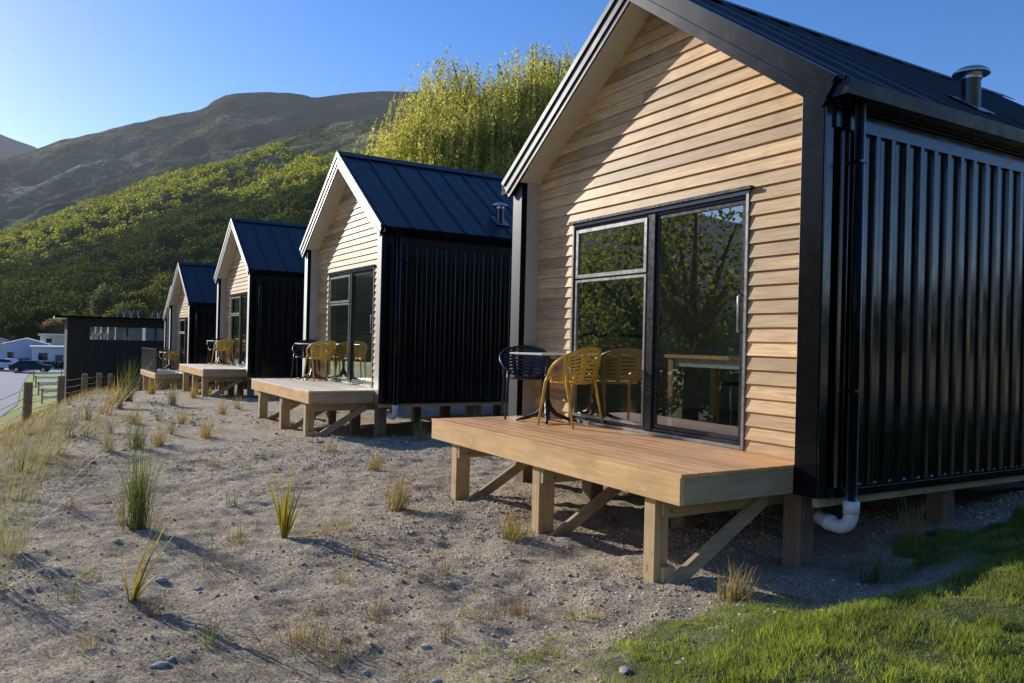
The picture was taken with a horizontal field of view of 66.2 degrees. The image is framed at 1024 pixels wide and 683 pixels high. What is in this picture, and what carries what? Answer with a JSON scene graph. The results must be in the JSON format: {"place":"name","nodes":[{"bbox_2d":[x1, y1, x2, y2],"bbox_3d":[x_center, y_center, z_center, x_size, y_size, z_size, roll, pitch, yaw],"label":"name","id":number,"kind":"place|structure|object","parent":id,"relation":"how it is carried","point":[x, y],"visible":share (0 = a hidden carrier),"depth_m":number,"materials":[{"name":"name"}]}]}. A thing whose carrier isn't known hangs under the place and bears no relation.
{"place":"outdoors","nodes":[
{"label":"outdoors","id":0,"kind":"place"},
{"bbox_2d":[0,372,30,416],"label":"road","id":1,"kind":"structure","parent":0,"point":[11,383],"depth_m":68.90,"materials":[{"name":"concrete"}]},
{"bbox_2d":[0,134,37,159],"bbox_3d":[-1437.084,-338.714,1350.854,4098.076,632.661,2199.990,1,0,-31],"label":"distant mountain","id":2,"kind":"structure","parent":0,"point":[9,147],"depth_m":2125.51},
{"bbox_2d":[2,338,50,359],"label":"house","id":3,"kind":"structure","parent":0,"point":[18,349],"depth_m":114.23,"materials":[{"name":"white paint"}]},
{"bbox_2d":[0,368,63,371],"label":"car park","id":4,"kind":"structure","parent":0,"point":[53,370],"depth_m":98.84,"materials":[{"name":"asphalt"}]},
{"bbox_2d":[0,358,18,367],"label":"parked car","id":5,"kind":"object","parent":4,"relation":"on","point":[5,362],"visible":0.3,"depth_m":97.92,"materials":[{"name":"white paint"}]},
{"bbox_2d":[8,360,53,371],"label":"parked car","id":6,"kind":"object","parent":4,"relation":"on","point":[20,366],"visible":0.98,"depth_m":94.11,"materials":[{"name":"paint"}]},
{"bbox_2d":[30,345,63,367],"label":"house","id":7,"kind":"structure","parent":0,"point":[46,353],"depth_m":108.29,"materials":[{"name":"white paint"}]},
{"bbox_2d":[38,352,47,360],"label":"window","id":8,"kind":"structure","parent":7,"relation":"in","point":[42,356],"depth_m":107.92,"materials":[{"name":"glass"}]},
{"bbox_2d":[38,334,64,345],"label":"house","id":9,"kind":"structure","parent":0,"point":[55,339],"depth_m":125.78,"materials":[{"name":"beige paint"}]},
{"bbox_2d":[0,90,482,229],"bbox_3d":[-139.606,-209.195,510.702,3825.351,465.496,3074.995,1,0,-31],"label":"mountain","id":10,"kind":"structure","parent":0,"point":[47,180],"depth_m":1156.99,"materials":[{"name":"stone"}]},
{"bbox_2d":[0,107,514,334],"bbox_3d":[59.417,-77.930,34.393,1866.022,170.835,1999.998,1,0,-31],"label":"hill","id":11,"kind":"structure","parent":0,"point":[341,136],"depth_m":391.55,"materials":[{"name":"plant"}]},
{"bbox_2d":[0,170,328,341],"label":"forest","id":12,"kind":"object","parent":11,"relation":"on","point":[27,284],"visible":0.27,"depth_m":254.51,"materials":[{"name":"plant"}]},
{"bbox_2d":[0,139,394,265],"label":"forest","id":13,"kind":"object","parent":11,"relation":"on","point":[124,199],"visible":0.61,"depth_m":374.69,"materials":[{"name":"plant"}]},
{"bbox_2d":[0,372,1023,682],"bbox_3d":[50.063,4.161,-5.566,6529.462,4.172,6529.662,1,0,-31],"label":"ground","id":14,"kind":"structure","parent":0,"point":[102,596],"depth_m":5.67,"materials":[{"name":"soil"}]},
{"bbox_2d":[1,420,35,448],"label":"tussock","id":15,"kind":"object","parent":14,"relation":"on","point":[21,437],"visible":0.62,"depth_m":11.75,"materials":[{"name":"plant"}]},
{"bbox_2d":[0,301,39,341],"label":"round tree","id":16,"kind":"object","parent":14,"relation":"on","point":[13,313],"visible":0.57,"depth_m":140.19,"materials":[{"name":"green plant"}]},
{"bbox_2d":[4,317,47,340],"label":"round tree","id":17,"kind":"object","parent":14,"relation":"on","point":[21,329],"visible":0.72,"depth_m":134.73,"materials":[{"name":"green plant"}]},
{"bbox_2d":[0,437,64,471],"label":"tussock","id":18,"kind":"object","parent":14,"relation":"on","point":[21,466],"visible":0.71,"depth_m":9.24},
{"bbox_2d":[5,402,80,502],"bbox_3d":[-4.583,1.069,7.746,1.007,1.006,0.634,1,0,35],"label":"tussock","id":19,"kind":"object","parent":14,"relation":"on","point":[23,490],"visible":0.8,"depth_m":7.61,"materials":[{"name":"beige plant"}]},
{"bbox_2d":[18,429,70,463],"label":"tussock","id":20,"kind":"object","parent":14,"relation":"on","point":[53,449],"visible":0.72,"depth_m":9.85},
{"bbox_2d":[28,306,61,324],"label":"round tree","id":21,"kind":"object","parent":14,"relation":"on","point":[40,316],"visible":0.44,"depth_m":147.43,"materials":[{"name":"green plant"}]},
{"bbox_2d":[6,401,92,455],"bbox_3d":[-6.145,1.127,10.559,0.964,0.785,0.798,1,0,-6],"label":"tussock","id":22,"kind":"object","parent":14,"relation":"on","point":[39,433],"visible":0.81,"depth_m":10.40,"materials":[{"name":"beige plant"}]},
{"bbox_2d":[37,318,64,333],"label":"autumn tree","id":23,"kind":"object","parent":14,"relation":"on","point":[54,326],"visible":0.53,"depth_m":137.28,"materials":[{"name":"brown plant"}]},
{"bbox_2d":[0,417,111,556],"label":"tussock","id":24,"kind":"object","parent":14,"relation":"on","point":[16,536],"visible":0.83,"depth_m":5.73,"materials":[{"name":"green plant"}]},
{"bbox_2d":[0,373,112,425],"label":"wire fence","id":25,"kind":"object","parent":14,"relation":"on","point":[27,390],"visible":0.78,"depth_m":26.53,"materials":[{"name":"wood"}]},
{"bbox_2d":[0,433,114,592],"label":"tussock","id":26,"kind":"object","parent":14,"relation":"on","point":[7,512],"visible":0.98,"depth_m":5.00,"materials":[{"name":"beige plant"}]},
{"bbox_2d":[50,417,80,455],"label":"tussock","id":27,"kind":"object","parent":14,"relation":"on","point":[59,449],"visible":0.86,"depth_m":10.42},
{"bbox_2d":[47,407,86,436],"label":"tussock","id":28,"kind":"object","parent":14,"relation":"on","point":[72,428],"visible":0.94,"depth_m":11.89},
{"bbox_2d":[56,580,82,602],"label":"tussock","id":29,"kind":"object","parent":14,"relation":"on","point":[71,595],"visible":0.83,"depth_m":4.93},
{"bbox_2d":[0,386,146,544],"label":"dry grass","id":30,"kind":"structure","parent":14,"relation":"on","point":[3,430],"depth_m":14.17,"materials":[{"name":"plant"}]},
{"bbox_2d":[64,556,100,583],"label":"tussock","id":31,"kind":"object","parent":14,"relation":"on","point":[92,574],"visible":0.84,"depth_m":5.32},
{"bbox_2d":[70,396,109,419],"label":"tussock","id":32,"kind":"object","parent":14,"relation":"on","point":[89,414],"visible":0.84,"depth_m":14.80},
{"bbox_2d":[70,623,111,653],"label":"tussock","id":33,"kind":"object","parent":14,"relation":"on","point":[92,641],"visible":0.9,"depth_m":4.16,"materials":[{"name":"plant"}]},
{"bbox_2d":[83,409,107,433],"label":"tussock","id":34,"kind":"object","parent":14,"relation":"on","point":[96,424],"visible":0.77,"depth_m":12.98,"materials":[{"name":"plant"}]},
{"bbox_2d":[89,283,119,316],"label":"poplar tree","id":35,"kind":"object","parent":14,"relation":"on","point":[100,301],"visible":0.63,"depth_m":131.75,"materials":[{"name":"green plant"}]},
{"bbox_2d":[92,385,124,414],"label":"tussock","id":36,"kind":"object","parent":14,"relation":"on","point":[107,412],"visible":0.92,"depth_m":15.84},
{"bbox_2d":[95,423,124,451],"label":"tussock","id":37,"kind":"object","parent":14,"relation":"on","point":[105,446],"visible":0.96,"depth_m":10.79,"materials":[{"name":"beige plant"}]},
{"bbox_2d":[96,366,138,408],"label":"tussock","id":38,"kind":"object","parent":14,"relation":"on","point":[117,398],"visible":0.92,"depth_m":17.40,"materials":[{"name":"plant"}]},
{"bbox_2d":[96,356,147,401],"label":"tussock","id":39,"kind":"object","parent":14,"relation":"on","point":[129,398],"visible":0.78,"depth_m":19.09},
{"bbox_2d":[99,299,149,339],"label":"tree","id":40,"kind":"object","parent":14,"relation":"on","point":[138,307],"visible":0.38,"depth_m":124.83,"materials":[{"name":"green plant"}]},
{"bbox_2d":[53,315,210,401],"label":"shed","id":41,"kind":"structure","parent":14,"relation":"on","point":[93,346],"depth_m":45.17,"materials":[{"name":"grey metal"}]},
{"bbox_2d":[89,326,164,341],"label":"window","id":42,"kind":"structure","parent":41,"relation":"in","point":[89,326],"depth_m":45.64,"materials":[{"name":"metal"}]},
{"bbox_2d":[120,404,151,423],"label":"tussock","id":43,"kind":"object","parent":14,"relation":"on","point":[135,419],"visible":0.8,"depth_m":14.27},
{"bbox_2d":[119,411,155,449],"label":"tussock","id":44,"kind":"object","parent":14,"relation":"on","point":[137,437],"visible":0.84,"depth_m":11.02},
{"bbox_2d":[110,288,166,317],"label":"tree","id":45,"kind":"object","parent":14,"relation":"on","point":[151,300],"visible":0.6,"depth_m":129.92,"materials":[{"name":"green plant"}]},
{"bbox_2d":[96,423,187,532],"bbox_3d":[-3.098,1.148,6.526,1.021,0.915,1.376,1,0,-31],"label":"tussock","id":46,"kind":"object","parent":14,"relation":"on","point":[139,518],"visible":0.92,"depth_m":6.58,"materials":[{"name":"plant"}]},
{"bbox_2d":[131,588,174,618],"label":"tussock","id":47,"kind":"object","parent":14,"relation":"on","point":[154,610],"visible":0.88,"depth_m":4.64,"materials":[{"name":"brown plant"}]},
{"bbox_2d":[141,375,164,393],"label":"tussock","id":48,"kind":"object","parent":14,"relation":"on","point":[150,390],"visible":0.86,"depth_m":22.39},
{"bbox_2d":[142,283,168,340],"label":"tree","id":49,"kind":"object","parent":14,"relation":"on","point":[162,290],"visible":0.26,"depth_m":136.05,"materials":[{"name":"green plant"}]},
{"bbox_2d":[150,661,169,667],"bbox_3d":[-1.763,1.618,3.933,0.090,0.033,0.058,1,0,-13],"label":"rock","id":50,"kind":"object","parent":14,"relation":"on","point":[158,664],"visible":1,"depth_m":3.92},
{"bbox_2d":[142,416,178,445],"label":"tussock","id":51,"kind":"object","parent":14,"relation":"on","point":[159,439],"visible":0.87,"depth_m":11.48,"materials":[{"name":"plant"}]},
{"bbox_2d":[151,272,174,312],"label":"tree","id":52,"kind":"object","parent":14,"relation":"on","point":[165,282],"visible":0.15,"depth_m":141.33,"materials":[{"name":"green plant"}]},
{"bbox_2d":[115,500,224,601],"bbox_3d":[-2.129,1.273,4.875,0.602,0.673,0.378,1,0,-31],"label":"flax plant","id":53,"kind":"object","parent":14,"relation":"on","point":[136,590],"visible":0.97,"depth_m":4.81,"materials":[{"name":"plant"}]},
{"bbox_2d":[140,369,201,390],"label":"deck","id":54,"kind":"structure","parent":14,"relation":"on","point":[169,376],"depth_m":30.16,"materials":[{"name":"brown wood"}]},
{"bbox_2d":[141,347,168,372],"bbox_3d":[-13.989,0.729,31.444,1.052,0.918,3.786,1,0,-33],"label":"deck railing","id":55,"kind":"object","parent":54,"relation":"on","point":[150,357],"visible":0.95,"depth_m":31.35,"materials":[{"name":"metal"}]},
{"bbox_2d":[162,351,177,370],"bbox_3d":[-14.019,0.779,32.243,0.600,0.822,0.533,1,0,-44],"label":"garden chair","id":56,"kind":"object","parent":54,"relation":"on","point":[172,355],"visible":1,"depth_m":32.07,"materials":[{"name":"yellow plastic"}]},
{"bbox_2d":[163,379,180,404],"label":"tussock","id":57,"kind":"object","parent":14,"relation":"on","point":[172,401],"visible":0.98,"depth_m":18.23,"materials":[{"name":"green plant"}]},
{"bbox_2d":[171,403,198,424],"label":"tussock","id":58,"kind":"object","parent":14,"relation":"on","point":[182,420],"visible":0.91,"depth_m":14.43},
{"bbox_2d":[184,381,202,397],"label":"tussock","id":59,"kind":"object","parent":14,"relation":"on","point":[194,395],"visible":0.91,"depth_m":20.87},
{"bbox_2d":[167,262,239,389],"bbox_3d":[-10.770,-0.295,33.485,6.617,5.723,4.791,1,0,-33],"label":"cabin","id":60,"kind":"object","parent":14,"relation":"on","point":[192,303],"visible":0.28,"depth_m":30.98,"materials":[{"name":"metal"}]},
{"bbox_2d":[178,317,187,369],"bbox_3d":[-13.270,0.111,31.874,0.122,2.188,2.595,1,0,-33],"label":"glazed door","id":61,"kind":"structure","parent":60,"relation":"in","point":[183,321],"depth_m":32.22,"materials":[{"name":"grey metal"}]},
{"bbox_2d":[169,608,239,651],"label":"tussock","id":62,"kind":"object","parent":14,"relation":"on","point":[214,628],"visible":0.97,"depth_m":4.24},
{"bbox_2d":[163,285,246,389],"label":"cabin","id":63,"kind":"object","parent":14,"relation":"on","point":[166,316],"visible":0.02,"depth_m":42.45,"materials":[{"name":"black paint"}]},
{"bbox_2d":[187,542,226,570],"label":"tussock","id":64,"kind":"object","parent":14,"relation":"on","point":[203,552],"visible":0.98,"depth_m":5.62,"materials":[{"name":"brown plant"}]},
{"bbox_2d":[179,364,246,396],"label":"deck","id":65,"kind":"structure","parent":14,"relation":"on","point":[217,374],"depth_m":21.68,"materials":[{"name":"brown wood"}]},
{"bbox_2d":[207,338,226,364],"bbox_3d":[-9.312,0.307,24.778,0.600,0.822,0.533,1,0,-13],"label":"garden chair","id":66,"kind":"object","parent":65,"relation":"on","point":[210,347],"visible":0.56,"depth_m":24.88,"materials":[{"name":"black plastic"}]},
{"bbox_2d":[211,339,233,365],"bbox_3d":[-8.813,0.318,23.994,0.533,0.822,0.600,1,0,39],"label":"garden chair","id":67,"kind":"object","parent":65,"relation":"on","point":[230,341],"visible":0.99,"depth_m":23.83,"materials":[{"name":"yellow plastic"}]},
{"bbox_2d":[213,398,231,414],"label":"tussock","id":68,"kind":"object","parent":14,"relation":"on","point":[221,410],"visible":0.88,"depth_m":16.52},
{"bbox_2d":[214,217,372,397],"bbox_3d":[-5.594,-0.757,25.028,6.617,5.723,4.791,1,0,-32],"label":"cabin","id":69,"kind":"object","parent":14,"relation":"on","point":[259,276],"visible":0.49,"depth_m":22.48,"materials":[{"name":"metal"}]},
{"bbox_2d":[229,291,247,367],"bbox_3d":[-8.123,-0.352,23.462,0.122,2.188,2.595,1,0,-32],"label":"glazed door","id":70,"kind":"structure","parent":69,"relation":"in","point":[238,302],"depth_m":23.55,"materials":[{"name":"glass"}]},
{"bbox_2d":[272,606,318,644],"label":"tussock","id":71,"kind":"object","parent":14,"relation":"on","point":[299,633],"visible":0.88,"depth_m":4.34,"materials":[{"name":"plant"}]},
{"bbox_2d":[248,603,386,680],"bbox_3d":[-1.055,1.652,4.237,0.729,0.404,0.725,1,0,-31],"label":"tussock","id":72,"kind":"object","parent":14,"relation":"on","point":[329,643],"visible":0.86,"depth_m":4.20,"materials":[{"name":"brown plant"}]},
{"bbox_2d":[251,378,399,436],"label":"deck","id":73,"kind":"structure","parent":14,"relation":"on","point":[316,397],"depth_m":13.41,"materials":[{"name":"brown wood"}]},
{"bbox_2d":[291,340,319,379],"bbox_3d":[-4.285,0.369,16.381,0.600,0.822,0.533,1,0,-1],"label":"garden chair","id":74,"kind":"object","parent":73,"relation":"on","point":[304,353],"visible":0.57,"depth_m":16.52,"materials":[{"name":"black plastic"}]},
{"bbox_2d":[295,343,327,380],"bbox_3d":[-4.050,0.411,15.954,0.600,0.740,0.600,1,0,-29],"label":"cafe table","id":75,"kind":"object","parent":73,"relation":"on","point":[310,374],"visible":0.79,"depth_m":15.92,"materials":[{"name":"metal"}]},
{"bbox_2d":[303,340,336,381],"bbox_3d":[-3.796,0.380,15.592,0.600,0.822,0.533,1,0,-39],"label":"garden chair","id":76,"kind":"object","parent":73,"relation":"on","point":[331,354],"visible":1,"depth_m":15.41,"materials":[{"name":"yellow plastic"}]},
{"bbox_2d":[316,519,337,536],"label":"tussock","id":77,"kind":"object","parent":14,"relation":"on","point":[323,529],"visible":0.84,"depth_m":6.40,"materials":[{"name":"plant"}]},
{"bbox_2d":[264,434,414,538],"bbox_3d":[-1.431,1.180,6.480,1.290,0.943,0.412,1,0,-4],"label":"flax plant","id":78,"kind":"object","parent":14,"relation":"on","point":[285,520],"visible":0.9,"depth_m":6.48,"materials":[{"name":"plant"}]},
{"bbox_2d":[332,505,356,531],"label":"tussock","id":79,"kind":"object","parent":14,"relation":"on","point":[338,525],"visible":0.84,"depth_m":6.75,"materials":[{"name":"plant"}]},
{"bbox_2d":[330,560,358,583],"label":"tussock","id":80,"kind":"object","parent":14,"relation":"on","point":[341,578],"visible":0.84,"depth_m":5.36,"materials":[{"name":"plant"}]},
{"bbox_2d":[365,453,385,470],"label":"tussock","id":81,"kind":"object","parent":14,"relation":"on","point":[373,464],"visible":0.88,"depth_m":9.82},
{"bbox_2d":[359,587,395,623],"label":"tussock","id":82,"kind":"object","parent":14,"relation":"on","point":[376,614],"visible":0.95,"depth_m":4.72,"materials":[{"name":"brown plant"}]},
{"bbox_2d":[379,460,438,511],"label":"tussock","id":83,"kind":"object","parent":14,"relation":"on","point":[398,506],"visible":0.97,"depth_m":7.53,"materials":[{"name":"plant"}]},
{"bbox_2d":[411,417,431,441],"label":"tussock","id":84,"kind":"object","parent":14,"relation":"on","point":[419,435],"visible":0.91,"depth_m":12.74,"materials":[{"name":"plant"}]},
{"bbox_2d":[421,553,458,576],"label":"tussock","id":85,"kind":"object","parent":14,"relation":"on","point":[442,566],"visible":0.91,"depth_m":5.54,"materials":[{"name":"brown plant"}]},
{"bbox_2d":[435,617,460,642],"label":"tussock","id":86,"kind":"object","parent":14,"relation":"on","point":[445,633],"visible":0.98,"depth_m":4.38,"materials":[{"name":"brown plant"}]},
{"bbox_2d":[353,39,575,175],"bbox_3d":[0.529,-5.402,34.968,16.935,15.469,16.640,1,0,-31],"label":"willow tree","id":87,"kind":"object","parent":14,"relation":"on","point":[492,138],"visible":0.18,"depth_m":30.30,"materials":[{"name":"green plant"}]},
{"bbox_2d":[450,596,478,618],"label":"tussock","id":88,"kind":"object","parent":14,"relation":"on","point":[465,612],"visible":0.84,"depth_m":4.73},
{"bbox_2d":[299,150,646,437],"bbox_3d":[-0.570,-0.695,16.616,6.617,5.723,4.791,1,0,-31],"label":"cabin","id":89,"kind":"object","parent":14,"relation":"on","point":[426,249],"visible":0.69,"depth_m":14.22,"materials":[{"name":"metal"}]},
{"bbox_2d":[327,264,375,386],"bbox_3d":[-3.105,-0.290,15.060,0.122,2.188,2.595,1,0,-31],"label":"glazed door","id":90,"kind":"structure","parent":89,"relation":"in","point":[352,273],"depth_m":15.02,"materials":[{"name":"grey metal"}]},
{"bbox_2d":[334,277,372,334],"bbox_3d":[-3.261,-0.772,17.436,1.700,1.250,0.190,1,0,-31],"label":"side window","id":91,"kind":"structure","parent":89,"relation":"in","point":[364,279],"depth_m":17.28,"materials":[{"name":"metal"}]},
{"bbox_2d":[20,499,938,682],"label":"sparse sprouts","id":92,"kind":"object","parent":14,"relation":"on","point":[635,595],"visible":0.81,"depth_m":4.38,"materials":[{"name":"green plant"}]},
{"bbox_2d":[0,436,1014,682],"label":"dead stalks","id":93,"kind":"object","parent":14,"relation":"on","point":[372,586],"visible":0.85,"depth_m":5.12,"materials":[{"name":"brown plant"}]},
{"bbox_2d":[488,587,537,618],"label":"tussock","id":94,"kind":"object","parent":14,"relation":"on","point":[519,613],"visible":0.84,"depth_m":4.88,"materials":[{"name":"brown plant"}]},
{"bbox_2d":[494,508,540,545],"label":"tussock","id":95,"kind":"object","parent":14,"relation":"on","point":[512,533],"visible":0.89,"depth_m":6.60,"materials":[{"name":"plant"}]},
{"bbox_2d":[556,589,589,621],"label":"tussock","id":96,"kind":"object","parent":14,"relation":"on","point":[573,617],"visible":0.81,"depth_m":4.88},
{"bbox_2d":[580,604,605,622],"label":"tussock","id":97,"kind":"object","parent":14,"relation":"on","point":[589,616],"visible":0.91,"depth_m":4.83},
{"bbox_2d":[432,416,793,582],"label":"deck","id":98,"kind":"structure","parent":14,"relation":"on","point":[666,478],"depth_m":6.12,"materials":[{"name":"brown wood"}]},
{"bbox_2d":[499,345,551,419],"bbox_3d":[0.147,0.454,8.924,0.600,0.822,0.533,1,0,-7],"label":"garden chair","id":99,"kind":"object","parent":98,"relation":"on","point":[514,366],"visible":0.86,"depth_m":9.09,"materials":[{"name":"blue plastic"}]},
{"bbox_2d":[510,352,581,424],"bbox_3d":[0.381,0.496,8.495,0.600,0.740,0.600,1,0,-34],"label":"cafe table","id":100,"kind":"object","parent":98,"relation":"on","point":[547,407],"visible":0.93,"depth_m":8.47,"materials":[{"name":"metal"}]},
{"bbox_2d":[537,347,602,428],"bbox_3d":[0.633,0.465,8.132,0.600,0.822,0.533,1,0,-45],"label":"garden chair","id":101,"kind":"object","parent":98,"relation":"on","point":[582,371],"visible":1,"depth_m":7.93,"materials":[{"name":"yellow plastic"}]},
{"bbox_2d":[400,504,1023,682],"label":"lawn grass","id":102,"kind":"structure","parent":14,"relation":"on","point":[820,627],"depth_m":3.97,"materials":[{"name":"plant"}]},
{"bbox_2d":[694,556,779,605],"bbox_3d":[1.442,1.530,5.085,0.511,0.287,0.512,1,0,-43],"label":"tussock","id":103,"kind":"object","parent":14,"relation":"on","point":[736,594],"visible":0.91,"depth_m":5.02,"materials":[{"name":"plant"}]},
{"bbox_2d":[501,0,1023,567],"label":"cabin","id":104,"kind":"object","parent":14,"relation":"on","point":[825,230],"visible":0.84,"depth_m":6.62,"materials":[{"name":"black paint"}]},
{"bbox_2d":[582,234,662,337],"bbox_3d":[1.184,-0.687,9.969,1.700,1.250,0.190,1,0,-31],"label":"side window","id":105,"kind":"structure","parent":104,"relation":"in","point":[586,237],"depth_m":9.97,"materials":[{"name":"metal"}]},
{"bbox_2d":[568,185,754,450],"bbox_3d":[1.317,-0.205,7.592,0.122,2.188,2.595,1,0,-31],"label":"glazed door","id":106,"kind":"structure","parent":104,"relation":"in","point":[652,216],"depth_m":7.53,"materials":[{"name":"grey metal"}]},
{"bbox_2d":[664,354,739,427],"bbox_3d":[2.204,0.521,7.429,0.700,0.755,1.500,1,0,-31],"label":"dining table","id":107,"kind":"object","parent":104,"relation":"on","point":[715,364],"visible":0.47,"depth_m":7.83,"materials":[{"name":"brown wood"}]},
{"bbox_2d":[719,381,738,426],"bbox_3d":[2.349,0.669,8.448,0.350,0.472,0.350,1,0,-31],"label":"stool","id":108,"kind":"object","parent":104,"relation":"on","point":[730,383],"visible":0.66,"depth_m":8.31,"materials":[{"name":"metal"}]},
{"bbox_2d":[843,536,918,588],"bbox_3d":[2.523,1.510,5.393,0.576,0.347,0.622,1,0,21],"label":"tussock","id":109,"kind":"object","parent":14,"relation":"on","point":[877,576],"visible":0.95,"depth_m":5.41,"materials":[{"name":"plant"}]},
{"bbox_2d":[883,494,930,543],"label":"tussock","id":110,"kind":"object","parent":14,"relation":"on","point":[912,531],"visible":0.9,"depth_m":6.22,"materials":[{"name":"plant"}]},
{"bbox_2d":[0,0,1023,147],"label":"sky","id":111,"kind":"structure","parent":0,"point":[69,68],"materials":[{"name":"blue"}]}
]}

